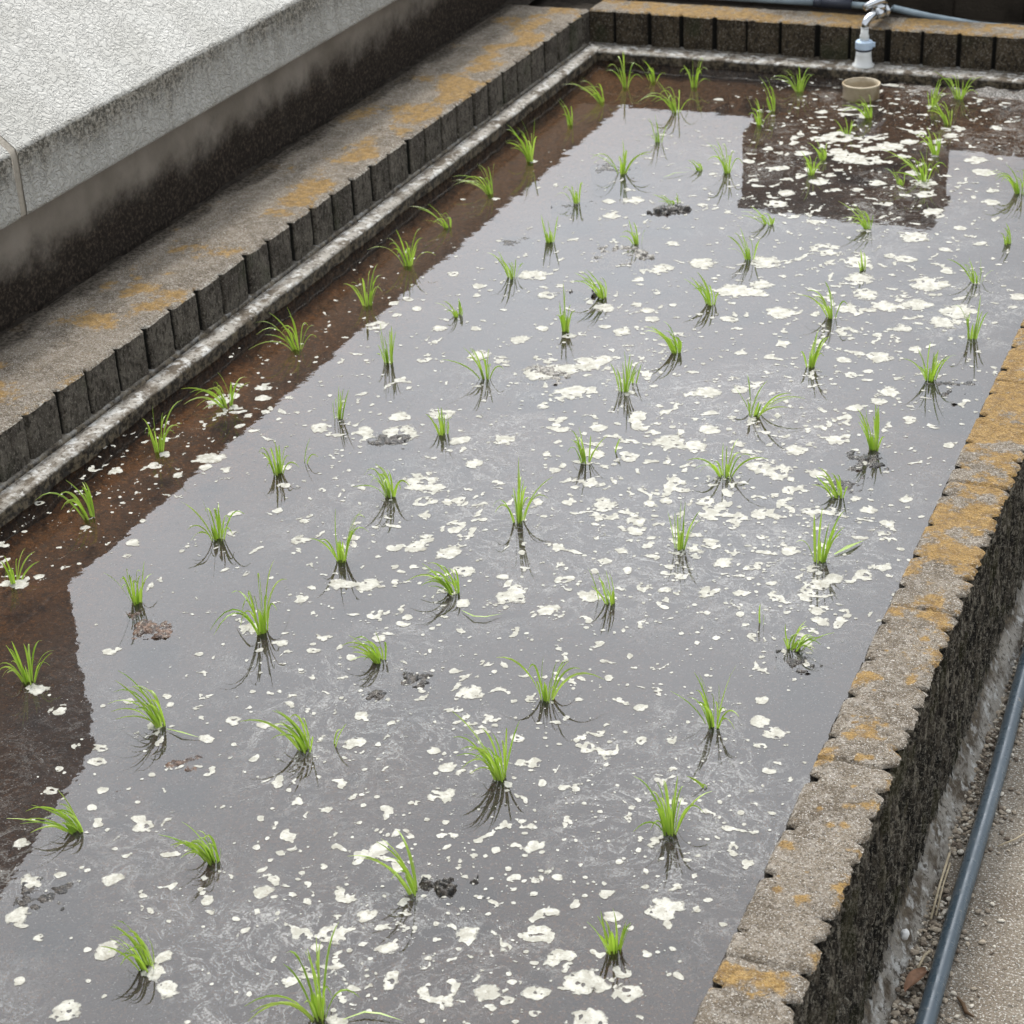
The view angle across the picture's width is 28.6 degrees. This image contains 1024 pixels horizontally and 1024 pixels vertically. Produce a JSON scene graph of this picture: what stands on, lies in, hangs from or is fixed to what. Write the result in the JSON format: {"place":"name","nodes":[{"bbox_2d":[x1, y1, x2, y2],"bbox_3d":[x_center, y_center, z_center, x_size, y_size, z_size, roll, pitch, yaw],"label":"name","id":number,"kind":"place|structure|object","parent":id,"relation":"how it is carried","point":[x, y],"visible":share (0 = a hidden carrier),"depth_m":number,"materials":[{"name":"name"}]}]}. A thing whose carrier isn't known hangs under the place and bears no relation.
{"place":"outdoors","nodes":[
{"label":"outdoors","id":0,"kind":"place"},
{"bbox_2d":[0,0,533,336],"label":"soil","id":1,"kind":"structure","parent":0,"point":[241,176],"depth_m":4.78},
{"bbox_2d":[0,159,1023,1023],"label":"water","id":2,"kind":"structure","parent":0,"point":[82,677],"depth_m":3.06,"materials":[{"name":"liquid"}]},
{"bbox_2d":[0,550,38,589],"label":"rice seedling","id":3,"kind":"object","parent":2,"relation":"on","point":[11,578],"visible":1,"depth_m":3.29,"materials":[{"name":"green plant"}]},
{"bbox_2d":[0,640,53,684],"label":"rice seedling","id":4,"kind":"object","parent":2,"relation":"on","point":[24,678],"visible":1,"depth_m":3.02,"materials":[{"name":"green plant"}]},
{"bbox_2d":[7,790,82,833],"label":"rice seedling","id":5,"kind":"object","parent":2,"relation":"on","point":[71,826],"visible":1,"depth_m":2.69,"materials":[{"name":"green plant"}]},
{"bbox_2d":[36,480,94,525],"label":"rice seedling","id":6,"kind":"object","parent":2,"relation":"on","point":[88,501],"visible":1,"depth_m":3.47,"materials":[{"name":"green plant"}]},
{"bbox_2d":[101,920,153,972],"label":"rice seedling","id":7,"kind":"object","parent":2,"relation":"on","point":[143,953],"visible":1,"depth_m":2.44,"materials":[{"name":"green plant"}]},
{"bbox_2d":[105,565,150,604],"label":"rice seedling","id":8,"kind":"object","parent":2,"relation":"on","point":[137,598],"visible":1,"depth_m":3.21,"materials":[{"name":"green plant"}]},
{"bbox_2d":[111,671,165,728],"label":"rice seedling","id":9,"kind":"object","parent":2,"relation":"on","point":[158,720],"visible":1,"depth_m":2.90,"materials":[{"name":"green plant"}]},
{"bbox_2d":[143,400,180,457],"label":"rice seedling","id":10,"kind":"object","parent":2,"relation":"on","point":[161,444],"visible":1,"depth_m":3.69,"materials":[{"name":"green plant"}]},
{"bbox_2d":[162,823,220,865],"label":"rice seedling","id":11,"kind":"object","parent":2,"relation":"on","point":[207,855],"visible":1,"depth_m":2.61,"materials":[{"name":"green plant"}]},
{"bbox_2d":[182,502,243,540],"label":"rice seedling","id":12,"kind":"object","parent":2,"relation":"on","point":[216,535],"visible":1,"depth_m":3.39,"materials":[{"name":"green plant"}]},
{"bbox_2d":[182,374,248,412],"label":"rice seedling","id":13,"kind":"object","parent":2,"relation":"on","point":[222,401],"visible":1,"depth_m":3.85,"materials":[{"name":"green plant"}]},
{"bbox_2d":[210,562,283,634],"bbox_3d":[-0.408,0.141,3.119,0.082,0.114,0.189,0,29,6],"label":"rice seedling","id":14,"kind":"object","parent":2,"relation":"on","point":[263,616],"visible":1,"depth_m":3.11,"materials":[{"name":"green plant"}]},
{"bbox_2d":[240,710,312,753],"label":"rice seedling","id":15,"kind":"object","parent":2,"relation":"on","point":[300,743],"visible":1,"depth_m":2.83,"materials":[{"name":"green plant"}]},
{"bbox_2d":[259,441,298,480],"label":"rice seedling","id":16,"kind":"object","parent":2,"relation":"on","point":[277,473],"visible":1,"depth_m":3.59,"materials":[{"name":"green plant"}]},
{"bbox_2d":[250,308,312,355],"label":"rice seedling","id":17,"kind":"object","parent":2,"relation":"on","point":[296,351],"visible":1,"depth_m":4.08,"materials":[{"name":"green plant"}]},
{"bbox_2d":[245,922,358,1022],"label":"rice seedling","id":18,"kind":"object","parent":2,"relation":"on","point":[316,1002],"visible":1,"depth_m":2.35,"materials":[{"name":"green plant"}]},
{"bbox_2d":[310,509,365,562],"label":"rice seedling","id":19,"kind":"object","parent":2,"relation":"on","point":[340,552],"visible":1,"depth_m":3.30,"materials":[{"name":"green plant"}]},
{"bbox_2d":[342,632,386,663],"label":"rice seedling","id":20,"kind":"object","parent":2,"relation":"on","point":[373,655],"visible":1,"depth_m":3.03,"materials":[{"name":"green plant"}]},
{"bbox_2d":[347,265,381,311],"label":"rice seedling","id":21,"kind":"object","parent":2,"relation":"on","point":[371,292],"visible":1,"depth_m":4.27,"materials":[{"name":"green plant"}]},
{"bbox_2d":[355,464,408,497],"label":"rice seedling","id":22,"kind":"object","parent":2,"relation":"on","point":[389,487],"visible":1,"depth_m":3.49,"materials":[{"name":"green plant"}]},
{"bbox_2d":[353,830,417,895],"bbox_3d":[-0.150,0.451,2.547,0.083,0.093,0.082,-26,36,-36],"label":"rice seedling","id":23,"kind":"object","parent":2,"relation":"on","point":[412,884],"visible":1,"depth_m":2.54,"materials":[{"name":"green plant"}]},
{"bbox_2d":[377,325,395,364],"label":"rice seedling","id":24,"kind":"object","parent":2,"relation":"on","point":[385,352],"visible":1,"depth_m":3.99,"materials":[{"name":"green plant"}]},
{"bbox_2d":[370,230,434,270],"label":"rice seedling","id":25,"kind":"object","parent":2,"relation":"on","point":[409,263],"visible":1,"depth_m":4.46,"materials":[{"name":"green plant"}]},
{"bbox_2d":[414,204,451,232],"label":"rice seedling","id":26,"kind":"object","parent":2,"relation":"on","point":[446,227],"visible":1,"depth_m":4.66,"materials":[{"name":"green plant"}]},
{"bbox_2d":[407,562,459,594],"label":"rice seedling","id":27,"kind":"object","parent":2,"relation":"on","point":[446,584],"visible":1,"depth_m":3.19,"materials":[{"name":"green plant"}]},
{"bbox_2d":[426,409,450,435],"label":"rice seedling","id":28,"kind":"object","parent":2,"relation":"on","point":[442,430],"visible":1,"depth_m":3.71,"materials":[{"name":"green plant"}]},
{"bbox_2d":[443,347,501,379],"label":"rice seedling","id":29,"kind":"object","parent":2,"relation":"on","point":[487,366],"visible":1,"depth_m":3.91,"materials":[{"name":"green plant"}]},
{"bbox_2d":[453,164,493,198],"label":"rice seedling","id":30,"kind":"object","parent":2,"relation":"on","point":[489,193],"visible":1,"depth_m":4.86,"materials":[{"name":"green plant"}]},
{"bbox_2d":[452,711,518,781],"bbox_3d":[-0.039,0.337,2.734,0.093,0.106,0.082,1,29,7],"label":"rice seedling","id":31,"kind":"object","parent":2,"relation":"on","point":[496,770],"visible":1,"depth_m":2.75,"materials":[{"name":"green plant"}]},
{"bbox_2d":[490,253,523,279],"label":"rice seedling","id":32,"kind":"object","parent":2,"relation":"on","point":[510,274],"visible":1,"depth_m":4.38,"materials":[{"name":"green plant"}]},
{"bbox_2d":[0,76,1023,1023],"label":"floating scum","id":33,"kind":"object","parent":2,"relation":"on","point":[666,908],"visible":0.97,"depth_m":3.34,"materials":[{"name":"white"}]},
{"bbox_2d":[883,149,944,181],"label":"rice seedling","id":34,"kind":"object","parent":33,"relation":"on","point":[922,177],"visible":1,"depth_m":4.80,"materials":[{"name":"green plant"}]},
{"bbox_2d":[918,128,940,159],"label":"rice seedling","id":35,"kind":"object","parent":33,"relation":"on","point":[932,147],"visible":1,"depth_m":4.97,"materials":[{"name":"green plant"}]},
{"bbox_2d":[506,119,535,165],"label":"rice seedling","id":36,"kind":"object","parent":2,"relation":"on","point":[529,155],"visible":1,"depth_m":5.04,"materials":[{"name":"green plant"}]},
{"bbox_2d":[495,460,551,523],"bbox_3d":[0.016,-0.025,3.388,0.078,0.114,0.106,9,31,21],"label":"rice seedling","id":37,"kind":"object","parent":2,"relation":"on","point":[519,503],"visible":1,"depth_m":3.39,"materials":[{"name":"green plant"}]},
{"bbox_2d":[525,364,570,384],"bbox_3d":[0.059,-0.268,3.935,0.111,0.018,0.111,-2,28,1],"label":"floating scum","id":38,"kind":"object","parent":2,"relation":"on","point":[544,370],"visible":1,"depth_m":3.93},
{"bbox_2d":[498,656,601,702],"bbox_3d":[0.056,0.244,2.920,0.154,0.085,0.080,-3,28,-1],"label":"rice seedling","id":39,"kind":"object","parent":2,"relation":"on","point":[545,695],"visible":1,"depth_m":2.92,"materials":[{"name":"green plant"}]},
{"bbox_2d":[556,284,573,331],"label":"rice seedling","id":40,"kind":"object","parent":2,"relation":"on","point":[565,321],"visible":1,"depth_m":4.10,"materials":[{"name":"green plant"}]},
{"bbox_2d":[564,77,604,105],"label":"rice seedling","id":41,"kind":"object","parent":2,"relation":"on","point":[595,95],"visible":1,"depth_m":5.47,"materials":[{"name":"green plant"}]},
{"bbox_2d":[567,429,607,463],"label":"rice seedling","id":42,"kind":"object","parent":2,"relation":"on","point":[582,454],"visible":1,"depth_m":3.58,"materials":[{"name":"green plant"}]},
{"bbox_2d":[573,270,606,303],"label":"rice seedling","id":43,"kind":"object","parent":2,"relation":"on","point":[599,293],"visible":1,"depth_m":4.25,"materials":[{"name":"green plant"}]},
{"bbox_2d":[592,571,614,604],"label":"rice seedling","id":44,"kind":"object","parent":2,"relation":"on","point":[612,599],"visible":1,"depth_m":3.15,"materials":[{"name":"green plant"}]},
{"bbox_2d":[591,910,631,960],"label":"rice seedling","id":45,"kind":"object","parent":2,"relation":"on","point":[613,949],"visible":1,"depth_m":2.43,"materials":[{"name":"green plant"}]},
{"bbox_2d":[592,144,647,174],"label":"rice seedling","id":46,"kind":"object","parent":2,"relation":"on","point":[622,169],"visible":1,"depth_m":4.94,"materials":[{"name":"green plant"}]},
{"bbox_2d":[593,245,654,264],"bbox_3d":[0.248,-0.573,4.480,0.138,0.021,0.138,-2,28,1],"label":"floating scum","id":47,"kind":"object","parent":2,"relation":"on","point":[639,253],"visible":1,"depth_m":4.47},
{"bbox_2d":[611,352,639,392],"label":"rice seedling","id":48,"kind":"object","parent":2,"relation":"on","point":[625,386],"visible":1,"depth_m":3.83,"materials":[{"name":"green plant"}]},
{"bbox_2d":[608,55,642,91],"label":"rice seedling","id":49,"kind":"object","parent":2,"relation":"on","point":[624,78],"visible":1,"depth_m":5.59,"materials":[{"name":"green plant"}]},
{"bbox_2d":[637,84,687,116],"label":"rice seedling","id":50,"kind":"object","parent":2,"relation":"on","point":[672,108],"visible":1,"depth_m":5.36,"materials":[{"name":"green plant"}]},
{"bbox_2d":[646,322,681,358],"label":"rice seedling","id":51,"kind":"object","parent":2,"relation":"in","point":[673,350],"visible":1,"depth_m":3.99,"materials":[{"name":"green plant"}]},
{"bbox_2d":[633,776,710,836],"bbox_3d":[0.211,0.383,2.634,0.104,0.101,0.104,0,29,5],"label":"rice seedling","id":52,"kind":"object","parent":2,"relation":"on","point":[667,822],"visible":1,"depth_m":2.63,"materials":[{"name":"green plant"}]},
{"bbox_2d":[667,507,699,550],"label":"rice seedling","id":53,"kind":"object","parent":2,"relation":"on","point":[680,542],"visible":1,"depth_m":3.29,"materials":[{"name":"green plant"}]},
{"bbox_2d":[681,57,703,91],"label":"rice seedling","id":54,"kind":"object","parent":2,"relation":"on","point":[693,88],"visible":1,"depth_m":5.55,"materials":[{"name":"green plant"}]},
{"bbox_2d":[685,272,718,310],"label":"rice seedling","id":55,"kind":"object","parent":2,"relation":"on","point":[707,299],"visible":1,"depth_m":4.20,"materials":[{"name":"green plant"}]},
{"bbox_2d":[671,668,737,728],"bbox_3d":[0.272,0.274,2.836,0.094,0.095,0.088,-1,28,3],"label":"rice seedling","id":56,"kind":"object","parent":2,"relation":"on","point":[709,716],"visible":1,"depth_m":2.84,"materials":[{"name":"green plant"}]},
{"bbox_2d":[708,141,742,173],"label":"rice seedling","id":57,"kind":"object","parent":2,"relation":"on","point":[726,168],"visible":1,"depth_m":4.92,"materials":[{"name":"green plant"}]},
{"bbox_2d":[689,439,766,481],"bbox_3d":[0.373,-0.086,3.509,0.115,0.078,0.103,-10,29,-14],"label":"rice seedling","id":58,"kind":"object","parent":2,"relation":"on","point":[727,469],"visible":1,"depth_m":3.52,"materials":[{"name":"green plant"}]},
{"bbox_2d":[728,228,760,259],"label":"rice seedling","id":59,"kind":"object","parent":2,"relation":"on","point":[748,255],"visible":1,"depth_m":4.41,"materials":[{"name":"green plant"}]},
{"bbox_2d":[733,375,804,416],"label":"rice seedling","id":60,"kind":"object","parent":2,"relation":"on","point":[767,404],"visible":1,"depth_m":3.72,"materials":[{"name":"green plant"}]},
{"bbox_2d":[770,68,813,96],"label":"rice seedling","id":61,"kind":"object","parent":2,"relation":"on","point":[799,89],"visible":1,"depth_m":5.49,"materials":[{"name":"green plant"}]},
{"bbox_2d":[783,621,830,651],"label":"rice seedling","id":62,"kind":"object","parent":2,"relation":"on","point":[794,644],"visible":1,"depth_m":3.01,"materials":[{"name":"green plant"}]},
{"bbox_2d":[801,330,829,368],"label":"rice seedling","id":63,"kind":"object","parent":2,"relation":"on","point":[812,360],"visible":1,"depth_m":3.90,"materials":[{"name":"green plant"}]},
{"bbox_2d":[798,508,843,563],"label":"rice seedling","id":64,"kind":"object","parent":2,"relation":"on","point":[819,556],"visible":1,"depth_m":3.23,"materials":[{"name":"green plant"}]},
{"bbox_2d":[804,283,847,319],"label":"rice seedling","id":65,"kind":"object","parent":2,"relation":"on","point":[828,311],"visible":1,"depth_m":4.11,"materials":[{"name":"green plant"}]},
{"bbox_2d":[816,467,846,497],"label":"rice seedling","id":66,"kind":"object","parent":2,"relation":"on","point":[834,491],"visible":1,"depth_m":3.43,"materials":[{"name":"green plant"}]},
{"bbox_2d":[816,475,870,495],"bbox_3d":[0.576,-0.046,3.481,0.097,0.014,0.097,-2,28,1],"label":"mud clod","id":67,"kind":"object","parent":2,"relation":"on","point":[847,484],"visible":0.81,"depth_m":3.47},
{"bbox_2d":[842,203,872,229],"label":"rice seedling","id":68,"kind":"object","parent":2,"relation":"on","point":[864,225],"visible":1,"depth_m":4.55,"materials":[{"name":"green plant"}]},
{"bbox_2d":[843,95,872,122],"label":"rice seedling","id":69,"kind":"object","parent":2,"relation":"on","point":[865,114],"visible":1,"depth_m":5.25,"materials":[{"name":"green plant"}]},
{"bbox_2d":[857,404,884,452],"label":"rice seedling","id":70,"kind":"object","parent":2,"relation":"on","point":[873,444],"visible":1,"depth_m":3.58,"materials":[{"name":"green plant"}]},
{"bbox_2d":[902,345,948,381],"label":"rice seedling","id":71,"kind":"object","parent":2,"relation":"on","point":[931,375],"visible":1,"depth_m":3.82,"materials":[{"name":"green plant"}]},
{"bbox_2d":[927,80,951,110],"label":"rice seedling","id":72,"kind":"object","parent":2,"relation":"on","point":[934,98],"visible":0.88,"depth_m":5.32,"materials":[{"name":"green plant"}]},
{"bbox_2d":[928,99,952,127],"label":"rice seedling","id":73,"kind":"object","parent":2,"relation":"on","point":[944,118],"visible":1,"depth_m":5.18,"materials":[{"name":"green plant"}]},
{"bbox_2d":[924,380,975,404],"bbox_3d":[0.830,-0.226,3.792,0.124,0.016,0.124,-2,28,1],"label":"mud clod","id":74,"kind":"object","parent":2,"relation":"on","point":[944,394],"visible":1,"depth_m":3.81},
{"bbox_2d":[934,71,978,99],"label":"rice seedling","id":75,"kind":"object","parent":2,"relation":"on","point":[957,95],"visible":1,"depth_m":5.37,"materials":[{"name":"green plant"}]},
{"bbox_2d":[948,259,988,283],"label":"rice seedling","id":76,"kind":"object","parent":2,"relation":"on","point":[972,279],"visible":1,"depth_m":4.24,"materials":[{"name":"green plant"}]},
{"bbox_2d":[957,295,987,339],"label":"rice seedling","id":77,"kind":"object","parent":2,"relation":"on","point":[974,335],"visible":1,"depth_m":3.98,"materials":[{"name":"green plant"}]},
{"bbox_2d":[988,165,1023,198],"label":"rice seedling","id":78,"kind":"object","parent":2,"relation":"on","point":[1016,186],"visible":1,"depth_m":4.71,"materials":[{"name":"green plant"}]},
{"bbox_2d":[0,65,1023,1023],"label":"mud","id":79,"kind":"structure","parent":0,"point":[52,607],"depth_m":4.11,"materials":[{"name":"soil"}]},
{"bbox_2d":[13,877,72,910],"bbox_3d":[-0.594,0.497,2.580,0.086,0.015,0.086,-2,28,1],"label":"mud clod","id":80,"kind":"object","parent":79,"relation":"on","point":[49,897],"visible":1,"depth_m":2.58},
{"bbox_2d":[128,612,173,639],"bbox_3d":[-0.572,0.182,3.158,0.081,0.018,0.081,-2,28,1],"label":"mud clod","id":81,"kind":"object","parent":79,"relation":"on","point":[143,626],"visible":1,"depth_m":3.14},
{"bbox_2d":[165,755,202,771],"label":"mud clod","id":82,"kind":"object","parent":79,"relation":"on","point":[172,763],"visible":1,"depth_m":2.82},
{"bbox_2d":[0,4,602,541],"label":"block wall","id":83,"kind":"structure","parent":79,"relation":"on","point":[108,356],"depth_m":4.33,"materials":[{"name":"concrete"}]},
{"bbox_2d":[366,689,386,701],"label":"mud clod","id":84,"kind":"object","parent":79,"relation":"on","point":[376,694],"visible":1,"depth_m":2.95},
{"bbox_2d":[367,429,414,448],"bbox_3d":[-0.225,-0.131,3.707,0.086,0.017,0.086,-2,28,1],"label":"mud clod","id":85,"kind":"object","parent":79,"relation":"on","point":[383,439],"visible":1,"depth_m":3.70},
{"bbox_2d":[400,669,433,687],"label":"mud clod","id":86,"kind":"object","parent":79,"relation":"on","point":[409,678],"visible":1,"depth_m":2.99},
{"bbox_2d":[416,875,477,897],"bbox_3d":[-0.085,0.484,2.561,0.084,0.030,0.046,-2,28,1],"label":"mud clod","id":87,"kind":"object","parent":79,"relation":"on","point":[444,887],"visible":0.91,"depth_m":2.56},
{"bbox_2d":[646,204,691,214],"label":"mud clod","id":88,"kind":"object","parent":79,"relation":"on","point":[664,209],"visible":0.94,"depth_m":4.70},
{"bbox_2d":[775,649,822,673],"bbox_3d":[0.428,0.227,2.991,0.068,0.016,0.068,-2,28,1],"label":"mud clod","id":89,"kind":"object","parent":79,"relation":"on","point":[792,663],"visible":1,"depth_m":2.98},
{"bbox_2d":[842,77,880,117],"bbox_3d":[0.944,-1.113,5.435,0.103,0.104,0.103,9,31,21],"label":"drain pipe","id":90,"kind":"object","parent":79,"relation":"on","point":[855,89],"visible":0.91,"depth_m":5.40,"materials":[{"name":"plastic"}]},
{"bbox_2d":[846,450,888,470],"bbox_3d":[0.628,-0.088,3.553,0.076,0.019,0.076,-2,28,1],"label":"mud clod","id":91,"kind":"object","parent":79,"relation":"on","point":[873,457],"visible":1,"depth_m":3.55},
{"bbox_2d":[0,143,1023,1023],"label":"ground","id":92,"kind":"structure","parent":0,"point":[998,985],"depth_m":2.79,"materials":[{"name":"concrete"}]},
{"bbox_2d":[0,0,508,331],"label":"building wall","id":93,"kind":"structure","parent":92,"relation":"on","point":[127,126],"depth_m":4.30,"materials":[{"name":"concrete"}]},
{"bbox_2d":[583,0,1023,89],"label":"block wall","id":94,"kind":"structure","parent":92,"relation":"on","point":[728,43],"depth_m":5.67,"materials":[{"name":"concrete"}]},
{"bbox_2d":[661,0,1023,22],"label":"back wall","id":95,"kind":"structure","parent":92,"relation":"on","point":[1003,10],"depth_m":5.77,"materials":[{"name":"concrete"}]},
{"bbox_2d":[693,319,1023,1023],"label":"block wall","id":96,"kind":"structure","parent":92,"relation":"on","point":[843,894],"depth_m":2.71,"materials":[{"name":"concrete"}]},
{"bbox_2d":[904,967,926,991],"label":"dead leaf","id":97,"kind":"object","parent":92,"relation":"on","point":[914,976],"visible":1,"depth_m":2.67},
{"bbox_2d":[930,852,950,919],"bbox_3d":[0.609,0.530,2.852,0.008,0.008,0.150,9,31,21],"label":"dry straw","id":98,"kind":"object","parent":92,"relation":"on","point":[939,885],"visible":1,"depth_m":2.85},
{"bbox_2d":[915,643,1023,1023],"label":"conduit","id":99,"kind":"object","parent":92,"relation":"on","point":[937,979],"visible":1,"depth_m":2.88,"materials":[{"name":"plastic"}]},
{"bbox_2d":[551,200,592,213],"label":"mud clod","id":100,"kind":"object","parent":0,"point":[558,206],"visible":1,"depth_m":4.77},
{"bbox_2d":[566,290,603,306],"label":"mud clod","id":101,"kind":"object","parent":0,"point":[573,299],"visible":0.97,"depth_m":4.28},
{"bbox_2d":[590,163,630,175],"bbox_3d":[0.259,-0.844,4.979,0.127,0.014,0.127,-2,28,1],"label":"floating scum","id":102,"kind":"object","parent":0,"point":[597,169],"visible":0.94,"depth_m":4.99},
{"bbox_2d":[528,0,1023,36],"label":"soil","id":103,"kind":"structure","parent":0,"point":[584,4],"depth_m":6.06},
{"bbox_2d":[726,0,1013,24],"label":"supply pipe","id":104,"kind":"object","parent":103,"relation":"on","point":[840,4],"visible":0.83,"depth_m":5.71,"materials":[{"name":"grey plastic"}]},
{"bbox_2d":[852,0,893,68],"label":"garden tap","id":105,"kind":"object","parent":104,"relation":"attached to","point":[864,43],"visible":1,"depth_m":5.55,"materials":[{"name":"silver metal"}]},
{"bbox_2d":[887,635,1023,1023],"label":"gravel","id":106,"kind":"structure","parent":0,"point":[936,927],"depth_m":2.82,"materials":[{"name":"gravel"}]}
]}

